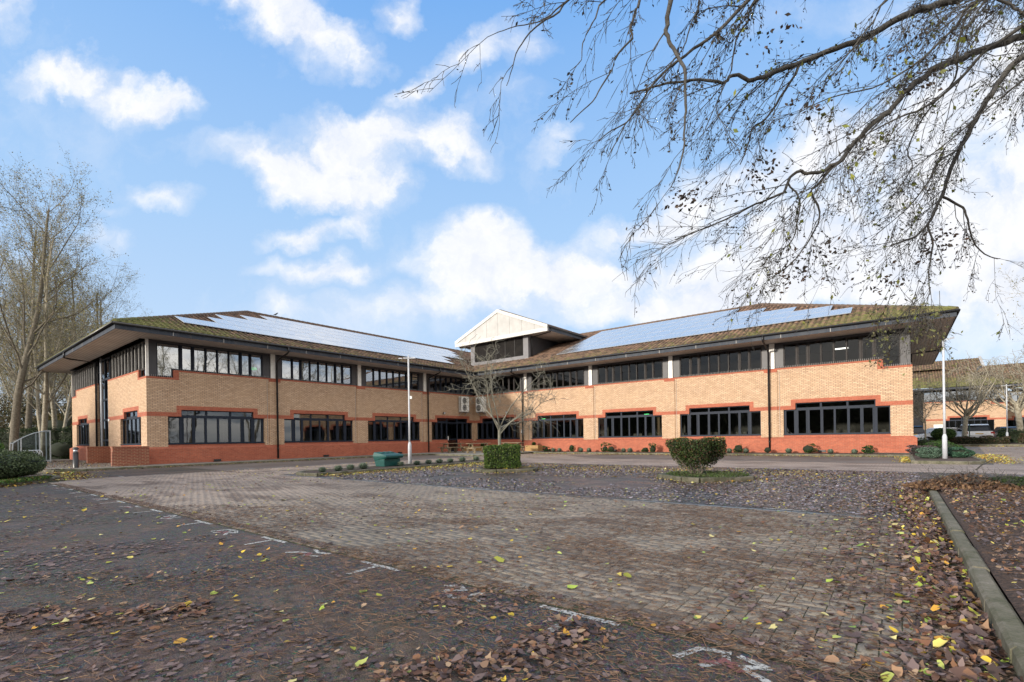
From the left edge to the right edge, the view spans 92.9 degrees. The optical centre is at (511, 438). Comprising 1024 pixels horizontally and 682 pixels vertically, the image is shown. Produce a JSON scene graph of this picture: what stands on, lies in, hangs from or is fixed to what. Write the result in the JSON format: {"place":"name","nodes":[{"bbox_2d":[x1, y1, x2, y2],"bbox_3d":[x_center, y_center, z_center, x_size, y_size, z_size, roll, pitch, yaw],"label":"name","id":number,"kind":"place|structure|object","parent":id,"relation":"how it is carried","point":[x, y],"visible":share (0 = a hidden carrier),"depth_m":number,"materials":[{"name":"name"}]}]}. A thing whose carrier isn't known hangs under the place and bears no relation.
{"place":"outdoors","nodes":[
{"label":"outdoors","id":0,"kind":"place"},
{"bbox_2d":[45,459,110,468],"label":"pavement","id":1,"kind":"structure","parent":0,"point":[66,463],"depth_m":27.23,"materials":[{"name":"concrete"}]},
{"bbox_2d":[10,430,50,460],"bbox_3d":[-31.621,0.556,31.914,2.380,2.100,1.810,-1,0,41],"label":"cycle shelter","id":2,"kind":"object","parent":1,"relation":"on","point":[48,443],"visible":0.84,"depth_m":32.02,"materials":[{"name":"metal"}]},
{"bbox_2d":[85,446,115,463],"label":"brick wall","id":3,"kind":"structure","parent":1,"relation":"on","point":[98,454],"depth_m":28.23,"materials":[{"name":"red brick"}]},
{"bbox_2d":[53,455,372,468],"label":"pavement","id":4,"kind":"structure","parent":0,"point":[212,462],"depth_m":26.87,"materials":[{"name":"concrete"}]},
{"bbox_2d":[72,447,78,467],"bbox_3d":[-20.642,0.915,23.026,0.240,0.990,0.240,-1,0,39],"label":"bollard light","id":5,"kind":"object","parent":4,"relation":"on","point":[75,458],"visible":0.98,"depth_m":22.96,"materials":[{"name":"silver metal"}]},
{"bbox_2d":[110,446,148,466],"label":"brick wall","id":6,"kind":"structure","parent":4,"relation":"on","point":[128,455],"depth_m":24.31,"materials":[{"name":"red brick"}]},
{"bbox_2d":[303,460,483,472],"bbox_3d":[-4.159,1.165,20.964,1.750,0.001,10.000,-1,0,39],"label":"planting bed","id":7,"kind":"object","parent":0,"point":[330,470],"visible":0.57,"depth_m":19.65,"materials":[{"name":"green plant"}]},
{"bbox_2d":[373,451,403,466],"bbox_3d":[-5.225,0.877,20.603,0.774,0.620,1.068,-1,0,31],"label":"grit bin","id":8,"kind":"object","parent":7,"relation":"on","point":[385,459],"visible":0.97,"depth_m":20.31,"materials":[{"name":"green plastic"}]},
{"bbox_2d":[182,454,606,476],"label":"car park","id":9,"kind":"structure","parent":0,"point":[230,467],"depth_m":26.11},
{"bbox_2d":[296,459,483,475],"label":"kerb","id":10,"kind":"structure","parent":9,"relation":"on","point":[300,473],"depth_m":18.48,"materials":[{"name":"concrete"}]},
{"bbox_2d":[398,355,415,463],"bbox_3d":[-4.715,-1.271,22.033,0.760,4.940,0.170,-1,0,0],"label":"lamp post","id":11,"kind":"object","parent":10,"relation":"on","point":[409,446],"visible":0.94,"depth_m":22.00,"materials":[{"name":"white metal"}]},
{"bbox_2d":[231,455,560,474],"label":"paved road","id":12,"kind":"structure","parent":0,"point":[284,470],"depth_m":21.70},
{"bbox_2d":[405,451,541,454],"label":"patio","id":13,"kind":"structure","parent":0,"point":[470,452],"depth_m":38.22,"materials":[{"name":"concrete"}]},
{"bbox_2d":[437,443,463,452],"bbox_3d":[-4.750,0.787,38.814,1.800,0.766,1.700,-1,0,-37],"label":"picnic table","id":14,"kind":"object","parent":13,"relation":"on","point":[447,447],"visible":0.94,"depth_m":38.61,"materials":[{"name":"brown wood"}]},
{"bbox_2d":[0,467,1010,681],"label":"car park","id":15,"kind":"structure","parent":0,"point":[148,529],"depth_m":3.39,"materials":[{"name":"grey stone"}]},
{"bbox_2d":[0,474,60,486],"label":"kerb","id":16,"kind":"structure","parent":15,"relation":"on","point":[42,480],"depth_m":15.39,"materials":[{"name":"concrete"}]},
{"bbox_2d":[539,605,619,631],"bbox_3d":[0.343,1.177,3.121,0.599,0.001,0.367,-1,0,39],"label":"bay mark","id":17,"kind":"object","parent":15,"relation":"on","point":[574,613],"visible":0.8,"depth_m":3.21,"materials":[{"name":"grey paint"}]},
{"bbox_2d":[699,658,744,672],"bbox_3d":[1.092,1.164,2.519,0.235,0.001,0.141,-1,0,39],"label":"bay number","id":18,"kind":"object","parent":15,"relation":"on","point":[719,660],"visible":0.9,"depth_m":2.53,"materials":[{"name":"grey paint"}]},
{"bbox_2d":[673,647,772,681],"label":"bay number","id":19,"kind":"object","parent":15,"relation":"on","point":[747,666],"visible":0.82,"depth_m":2.52,"materials":[{"name":"grey paint"}]},
{"bbox_2d":[0,0,1023,423],"label":"sky","id":20,"kind":"structure","parent":0,"point":[259,156],"materials":[{"name":"blue"}]},
{"bbox_2d":[45,471,1005,681],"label":"paved road","id":21,"kind":"structure","parent":0,"point":[279,487],"depth_m":5.57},
{"bbox_2d":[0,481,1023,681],"bbox_3d":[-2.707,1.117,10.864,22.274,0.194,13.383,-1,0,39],"label":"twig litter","id":22,"kind":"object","parent":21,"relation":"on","point":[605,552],"visible":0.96,"depth_m":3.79,"materials":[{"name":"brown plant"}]},
{"bbox_2d":[43,451,1023,681],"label":"soil ground","id":23,"kind":"structure","parent":0,"point":[992,633],"depth_m":3.48,"materials":[{"name":"brown soil"}]},
{"bbox_2d":[0,263,43,406],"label":"bare tree","id":24,"kind":"object","parent":23,"relation":"on","point":[7,376],"visible":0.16,"depth_m":58.93,"materials":[{"name":"brown plant"}]},
{"bbox_2d":[0,184,47,353],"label":"bare tree","id":25,"kind":"object","parent":23,"relation":"on","point":[13,229],"visible":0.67,"depth_m":39.10,"materials":[{"name":"brown plant"}]},
{"bbox_2d":[0,395,71,432],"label":"undergrowth","id":26,"kind":"object","parent":23,"relation":"on","point":[6,407],"visible":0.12,"depth_m":54.33,"materials":[{"name":"green plant"}]},
{"bbox_2d":[0,426,72,458],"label":"clipped hedge","id":27,"kind":"object","parent":23,"relation":"on","point":[28,442],"visible":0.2,"depth_m":38.86,"materials":[{"name":"green plant"}]},
{"bbox_2d":[0,266,83,413],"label":"bare tree","id":28,"kind":"object","parent":23,"relation":"on","point":[34,393],"visible":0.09,"depth_m":55.20,"materials":[{"name":"brown plant"}]},
{"bbox_2d":[0,175,85,426],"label":"bare tree","id":29,"kind":"object","parent":23,"relation":"on","point":[9,362],"visible":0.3,"depth_m":46.25,"materials":[{"name":"brown plant"}]},
{"bbox_2d":[0,275,86,420],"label":"bare tree","id":30,"kind":"object","parent":23,"relation":"on","point":[8,392],"visible":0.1,"depth_m":59.60,"materials":[{"name":"brown plant"}]},
{"bbox_2d":[0,252,95,419],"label":"bare tree","id":31,"kind":"object","parent":23,"relation":"on","point":[62,397],"visible":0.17,"depth_m":52.74,"materials":[{"name":"brown plant"}]},
{"bbox_2d":[0,152,97,432],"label":"bare tree","id":32,"kind":"object","parent":23,"relation":"on","point":[28,416],"visible":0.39,"depth_m":44.91,"materials":[{"name":"brown plant"}]},
{"bbox_2d":[35,413,71,431],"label":"shrub","id":33,"kind":"object","parent":23,"relation":"on","point":[60,419],"visible":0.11,"depth_m":45.99,"materials":[{"name":"green plant"}]},
{"bbox_2d":[0,210,111,430],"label":"bare tree","id":34,"kind":"object","parent":23,"relation":"on","point":[53,414],"visible":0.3,"depth_m":40.47,"materials":[{"name":"brown plant"}]},
{"bbox_2d":[0,146,118,451],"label":"bare tree","id":35,"kind":"object","parent":23,"relation":"on","point":[17,398],"visible":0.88,"depth_m":36.39,"materials":[{"name":"brown plant"}]},
{"bbox_2d":[51,437,72,458],"bbox_3d":[-34.377,0.762,37.983,3.188,1.844,2.723,-1,0,34],"label":"shrub","id":36,"kind":"object","parent":23,"relation":"on","point":[61,449],"visible":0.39,"depth_m":37.01,"materials":[{"name":"green plant"}]},
{"bbox_2d":[0,165,128,458],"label":"bare tree","id":37,"kind":"object","parent":23,"relation":"on","point":[42,424],"visible":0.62,"depth_m":37.34,"materials":[{"name":"brown plant"}]},
{"bbox_2d":[6,212,131,405],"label":"bare tree","id":38,"kind":"object","parent":23,"relation":"on","point":[71,282],"visible":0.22,"depth_m":46.19,"materials":[{"name":"brown plant"}]},
{"bbox_2d":[39,245,141,384],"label":"bare tree","id":39,"kind":"object","parent":23,"relation":"on","point":[94,292],"visible":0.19,"depth_m":52.20,"materials":[{"name":"brown plant"}]},
{"bbox_2d":[41,258,144,361],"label":"bare tree","id":40,"kind":"object","parent":23,"relation":"on","point":[114,289],"visible":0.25,"depth_m":50.54,"materials":[{"name":"brown plant"}]},
{"bbox_2d":[35,303,960,463],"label":"office building","id":41,"kind":"structure","parent":23,"relation":"on","point":[215,386],"depth_m":31.79,"materials":[{"name":"brown brick"}]},
{"bbox_2d":[76,419,89,445],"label":"window","id":42,"kind":"structure","parent":41,"relation":"in","point":[84,427],"depth_m":34.92,"materials":[{"name":"glass"}]},
{"bbox_2d":[73,363,97,396],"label":"window","id":43,"kind":"structure","parent":41,"relation":"in","point":[84,377],"depth_m":34.22,"materials":[{"name":"brown paint"}]},
{"bbox_2d":[99,356,110,445],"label":"window","id":44,"kind":"structure","parent":41,"relation":"in","point":[106,362],"depth_m":31.22,"materials":[{"name":"glass"}]},
{"bbox_2d":[111,341,145,378],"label":"window","id":45,"kind":"structure","parent":41,"relation":"in","point":[131,359],"depth_m":27.70,"materials":[{"name":"brown paint"}]},
{"bbox_2d":[121,411,140,444],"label":"window","id":46,"kind":"structure","parent":41,"relation":"in","point":[132,423],"depth_m":27.71,"materials":[{"name":"glass"}]},
{"bbox_2d":[148,339,269,377],"bbox_3d":[-17.263,-4.292,28.175,0.136,1.960,6.436,-1,0,39],"label":"window","id":47,"kind":"structure","parent":41,"relation":"in","point":[165,357],"depth_m":27.78,"materials":[{"name":"glass"}]},
{"bbox_2d":[168,410,264,444],"bbox_3d":[-17.054,-0.625,28.345,0.205,1.910,5.140,-1,0,39],"label":"window","id":48,"kind":"structure","parent":41,"relation":"in","point":[193,426],"depth_m":28.23,"materials":[{"name":"glass"}]},
{"bbox_2d":[275,355,356,385],"bbox_3d":[-13.212,-4.573,33.268,0.136,1.520,6.016,-1,0,39],"label":"window","id":49,"kind":"structure","parent":41,"relation":"in","point":[289,368],"depth_m":33.14,"materials":[{"name":"glass"}]},
{"bbox_2d":[284,413,353,442],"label":"window","id":50,"kind":"structure","parent":41,"relation":"in","point":[304,427],"depth_m":33.23,"materials":[{"name":"glass"}]},
{"bbox_2d":[361,365,422,390],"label":"window","id":51,"kind":"structure","parent":41,"relation":"in","point":[370,376],"depth_m":38.02,"materials":[{"name":"glass"}]},
{"bbox_2d":[368,416,418,440],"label":"window","id":52,"kind":"structure","parent":41,"relation":"in","point":[384,428],"depth_m":38.11,"materials":[{"name":"glass"}]},
{"bbox_2d":[426,373,472,395],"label":"window","id":53,"kind":"structure","parent":41,"relation":"in","point":[437,383],"depth_m":42.92,"materials":[{"name":"glass"}]},
{"bbox_2d":[432,418,471,450],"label":"window","id":54,"kind":"structure","parent":41,"relation":"in","point":[450,429],"depth_m":43.18,"materials":[{"name":"glass"}]},
{"bbox_2d":[459,396,468,415],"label":"air conditioner","id":55,"kind":"object","parent":41,"relation":"attached to","point":[462,407],"visible":0.95,"depth_m":43.42,"materials":[{"name":"white metal"}]},
{"bbox_2d":[476,397,486,415],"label":"air conditioner","id":56,"kind":"object","parent":41,"relation":"attached to","point":[478,405],"visible":0.77,"depth_m":44.11,"materials":[{"name":"white metal"}]},
{"bbox_2d":[477,417,519,438],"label":"window","id":57,"kind":"structure","parent":41,"relation":"in","point":[487,429],"depth_m":43.89,"materials":[{"name":"glass"}]},
{"bbox_2d":[475,373,523,395],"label":"window","id":58,"kind":"structure","parent":41,"relation":"in","point":[508,382],"depth_m":43.19,"materials":[{"name":"black glass"}]},
{"bbox_2d":[531,414,583,438],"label":"window","id":59,"kind":"structure","parent":41,"relation":"in","point":[566,426],"depth_m":39.68,"materials":[{"name":"glass"}]},
{"bbox_2d":[527,366,588,390],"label":"window","id":60,"kind":"structure","parent":41,"relation":"in","point":[576,376],"depth_m":39.43,"materials":[{"name":"black glass"}]},
{"bbox_2d":[598,410,661,437],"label":"window","id":61,"kind":"structure","parent":41,"relation":"in","point":[629,423],"depth_m":35.75,"materials":[{"name":"glass"}]},
{"bbox_2d":[592,356,668,384],"bbox_3d":[8.566,-4.903,35.740,6.016,1.520,0.136,-1,0,39],"label":"window","id":62,"kind":"structure","parent":41,"relation":"in","point":[651,368],"depth_m":35.67,"materials":[{"name":"black glass"}]},
{"bbox_2d":[680,405,760,436],"bbox_3d":[13.518,-1.087,31.825,5.070,1.910,0.205,-1,0,39],"label":"window","id":63,"kind":"structure","parent":41,"relation":"in","point":[730,420],"depth_m":31.78,"materials":[{"name":"glass"}]},
{"bbox_2d":[673,344,768,377],"bbox_3d":[13.494,-4.977,31.816,6.016,1.520,0.136,-1,0,39],"label":"window","id":64,"kind":"structure","parent":41,"relation":"in","point":[744,358],"depth_m":31.75,"materials":[{"name":"black glass"}]},
{"bbox_2d":[783,399,890,434],"bbox_3d":[18.458,-1.162,27.892,5.140,1.910,0.205,-1,0,39],"label":"window","id":65,"kind":"structure","parent":41,"relation":"in","point":[851,416],"depth_m":27.84,"materials":[{"name":"glass"}]},
{"bbox_2d":[774,328,910,368],"bbox_3d":[18.590,-4.834,27.761,6.436,1.960,0.136,-1,0,39],"label":"window","id":66,"kind":"structure","parent":41,"relation":"in","point":[845,348],"depth_m":27.73,"materials":[{"name":"black glass"}]},
{"bbox_2d":[87,452,908,470],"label":"kerb","id":67,"kind":"structure","parent":23,"relation":"on","point":[161,466],"depth_m":27.29,"materials":[{"name":"concrete"}]},
{"bbox_2d":[0,445,1023,681],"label":"fallen leaves","id":68,"kind":"object","parent":23,"relation":"on","point":[963,669],"visible":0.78,"depth_m":3.26,"materials":[{"name":"brown plant"}]},
{"bbox_2d":[394,0,1023,381],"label":"overhanging tree","id":69,"kind":"object","parent":23,"relation":"on","point":[983,51],"visible":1,"depth_m":5.99,"materials":[{"name":"brown plant"}]},
{"bbox_2d":[912,356,1023,430],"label":"office building","id":70,"kind":"structure","parent":23,"relation":"on","point":[994,419],"depth_m":65.77,"materials":[{"name":"brick"}]},
{"bbox_2d":[923,387,1005,402],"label":"window","id":71,"kind":"structure","parent":70,"relation":"in","point":[959,393],"depth_m":64.58,"materials":[{"name":"grey glass"}]},
{"bbox_2d":[946,417,993,430],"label":"window","id":72,"kind":"structure","parent":70,"relation":"in","point":[954,422],"depth_m":63.58,"materials":[{"name":"glass"}]},
{"bbox_2d":[927,489,1023,681],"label":"kerb","id":73,"kind":"structure","parent":23,"relation":"on","point":[1005,621],"depth_m":3.25,"materials":[{"name":"concrete"}]},
{"bbox_2d":[958,444,1023,445],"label":"kerb","id":74,"kind":"structure","parent":23,"relation":"on","point":[992,444],"depth_m":38.03,"materials":[{"name":"concrete"}]},
{"bbox_2d":[990,264,1023,341],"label":"bare tree","id":75,"kind":"object","parent":23,"relation":"on","point":[1012,297],"visible":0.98,"depth_m":33.10,"materials":[{"name":"brown plant"}]},
{"bbox_2d":[318,463,932,518],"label":"car park","id":76,"kind":"structure","parent":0,"point":[603,482],"depth_m":11.76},
{"bbox_2d":[476,465,537,472],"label":"kerb","id":77,"kind":"structure","parent":76,"relation":"on","point":[480,469],"depth_m":16.84,"materials":[{"name":"grey concrete"}]},
{"bbox_2d":[482,466,532,469],"bbox_3d":[-0.203,1.091,18.050,1.945,0.001,2.392,-1,0,-11],"label":"planting bed","id":78,"kind":"object","parent":76,"relation":"on","point":[511,468],"visible":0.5,"depth_m":17.43,"materials":[{"name":"soil"}]},
{"bbox_2d":[482,443,521,468],"bbox_3d":[-0.350,0.636,17.697,1.400,0.914,1.287,-1,0,0],"label":"clipped hedge","id":79,"kind":"object","parent":78,"relation":"on","point":[506,455],"visible":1,"depth_m":17.22,"materials":[{"name":"green plant"}]},
{"bbox_2d":[440,335,563,444],"bbox_3d":[-0.357,-1.252,18.197,4.784,4.798,3.388,-1,0,-26],"label":"bare tree","id":80,"kind":"object","parent":78,"relation":"on","point":[498,424],"visible":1,"depth_m":18.01,"materials":[{"name":"brown plant"}]},
{"bbox_2d":[317,463,1023,518],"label":"fallen leaves","id":81,"kind":"object","parent":76,"relation":"on","point":[705,484],"visible":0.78,"depth_m":11.77,"materials":[{"name":"brown plant"}]},
{"bbox_2d":[657,471,754,482],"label":"kerb","id":82,"kind":"structure","parent":76,"relation":"on","point":[703,480],"depth_m":12.32,"materials":[{"name":"grey concrete"}]},
{"bbox_2d":[665,472,737,477],"bbox_3d":[5.337,0.997,13.389,2.140,0.001,2.126,-1,0,-11],"label":"planting bed","id":83,"kind":"object","parent":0,"point":[698,476],"visible":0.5,"depth_m":12.79,"materials":[{"name":"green plant"}]},
{"bbox_2d":[664,436,726,474],"bbox_3d":[4.932,0.468,13.072,1.608,1.064,1.405,-1,0,17],"label":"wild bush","id":84,"kind":"object","parent":83,"relation":"on","point":[693,453],"visible":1,"depth_m":12.85,"materials":[{"name":"green plant"}]},
{"bbox_2d":[666,470,748,477],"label":"weeds","id":85,"kind":"object","parent":83,"relation":"on","point":[706,473],"visible":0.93,"depth_m":12.94,"materials":[{"name":"green plant"}]},
{"bbox_2d":[548,451,912,454],"bbox_3d":[11.530,0.943,31.481,23.000,0.001,2.800,-1,0,39],"label":"planting bed","id":86,"kind":"object","parent":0,"point":[763,453],"visible":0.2,"depth_m":28.12,"materials":[{"name":"brown soil"}]},
{"bbox_2d":[521,454,1019,474],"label":"car park","id":87,"kind":"structure","parent":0,"point":[853,459],"depth_m":23.33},
{"bbox_2d":[909,455,985,464],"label":"kerb","id":88,"kind":"structure","parent":87,"relation":"on","point":[914,461],"depth_m":17.78,"materials":[{"name":"concrete"}]},
{"bbox_2d":[520,458,1023,474],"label":"paved road","id":89,"kind":"structure","parent":0,"point":[942,468],"depth_m":17.89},
{"bbox_2d":[913,380,953,439],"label":"bare tree","id":90,"kind":"object","parent":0,"point":[917,412],"visible":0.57,"depth_m":41.81,"materials":[{"name":"brown plant"}]},
{"bbox_2d":[914,428,957,439],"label":"parked car","id":91,"kind":"object","parent":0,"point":[928,431],"visible":0.16,"depth_m":46.25,"materials":[{"name":"white paint"}]},
{"bbox_2d":[913,454,979,460],"bbox_3d":[21.000,0.780,24.080,1.920,0.001,16.180,-1,0,39],"label":"planting bed","id":92,"kind":"object","parent":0,"point":[948,459],"visible":0.25,"depth_m":19.31,"materials":[{"name":"brown soil"}]},
{"bbox_2d":[905,445,937,453],"bbox_3d":[19.114,0.545,22.657,1.122,0.538,1.161,-1,0,8],"label":"shrub","id":93,"kind":"object","parent":92,"relation":"on","point":[912,449],"visible":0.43,"depth_m":22.66,"materials":[{"name":"green plant"}]},
{"bbox_2d":[915,447,942,457],"bbox_3d":[17.355,0.589,20.229,0.866,0.516,0.862,-1,0,4],"label":"shrub","id":94,"kind":"object","parent":92,"relation":"on","point":[930,452],"visible":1,"depth_m":20.01,"materials":[{"name":"green plant"}]},
{"bbox_2d":[942,337,954,458],"bbox_3d":[17.856,-1.656,19.925,0.695,5.007,0.170,-1,0,-20],"label":"lamp post","id":95,"kind":"object","parent":92,"relation":"on","point":[944,447],"visible":0.88,"depth_m":19.80,"materials":[{"name":"white metal"}]},
{"bbox_2d":[941,447,975,457],"bbox_3d":[18.690,0.578,20.379,0.972,0.486,1.123,-1,0,-2],"label":"shrub","id":96,"kind":"object","parent":92,"relation":"on","point":[961,452],"visible":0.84,"depth_m":20.08,"materials":[{"name":"green plant"}]},
{"bbox_2d":[917,472,1023,480],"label":"car park","id":97,"kind":"structure","parent":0,"point":[922,475],"depth_m":13.18,"materials":[{"name":"grey stone"}]},
{"bbox_2d":[955,424,994,436],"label":"parked car","id":98,"kind":"object","parent":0,"point":[977,430],"visible":0.22,"depth_m":42.39,"materials":[{"name":"white paint"}]},
{"bbox_2d":[938,490,1023,620],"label":"planting bed","id":99,"kind":"object","parent":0,"point":[1006,584],"visible":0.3,"depth_m":5.02,"materials":[{"name":"brown soil"}]},
{"bbox_2d":[901,460,1023,492],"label":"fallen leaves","id":100,"kind":"object","parent":99,"relation":"on","point":[959,481],"visible":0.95,"depth_m":8.86,"materials":[{"name":"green plant"}]},
{"bbox_2d":[983,476,1023,487],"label":"bush","id":101,"kind":"object","parent":99,"relation":"on","point":[1019,481],"visible":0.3,"depth_m":8.60,"materials":[{"name":"green plant"}]},
{"bbox_2d":[980,447,1023,464],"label":"paved road","id":102,"kind":"structure","parent":0,"point":[1018,453],"depth_m":25.26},
{"label":"planting bed","id":103,"kind":"structure","parent":0,"visible":0},
{"bbox_2d":[0,448,46,479],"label":"shrub","id":104,"kind":"object","parent":103,"relation":"on","point":[16,464],"visible":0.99,"depth_m":15.32,"materials":[{"name":"green plant"}]},
{"bbox_2d":[0,475,52,483],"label":"ground cover","id":105,"kind":"object","parent":103,"relation":"on","point":[19,479],"visible":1,"depth_m":14.80,"materials":[{"name":"green plant"}]},
{"label":"planting bed","id":106,"kind":"structure","parent":0,"visible":0},
{"bbox_2d":[916,360,1009,436],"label":"bare tree","id":107,"kind":"object","parent":106,"relation":"on","point":[966,413],"visible":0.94,"depth_m":41.57,"materials":[{"name":"brown plant"}]},
{"bbox_2d":[927,435,1010,443],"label":"clipped hedge","id":108,"kind":"object","parent":106,"relation":"on","point":[989,439],"visible":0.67,"depth_m":40.43,"materials":[{"name":"green plant"}]},
{"bbox_2d":[930,428,956,438],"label":"topiary bush","id":109,"kind":"object","parent":108,"relation":"on","point":[936,433],"visible":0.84,"depth_m":41.30,"materials":[{"name":"green plant"}]},
{"bbox_2d":[952,344,1023,430],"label":"bare tree","id":110,"kind":"object","parent":106,"relation":"on","point":[1018,408],"visible":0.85,"depth_m":41.11,"materials":[{"name":"brown plant"}]},
{"bbox_2d":[996,428,1023,442],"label":"clipped hedge","id":111,"kind":"object","parent":106,"relation":"on","point":[1014,434],"visible":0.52,"depth_m":40.51,"materials":[{"name":"green plant"}]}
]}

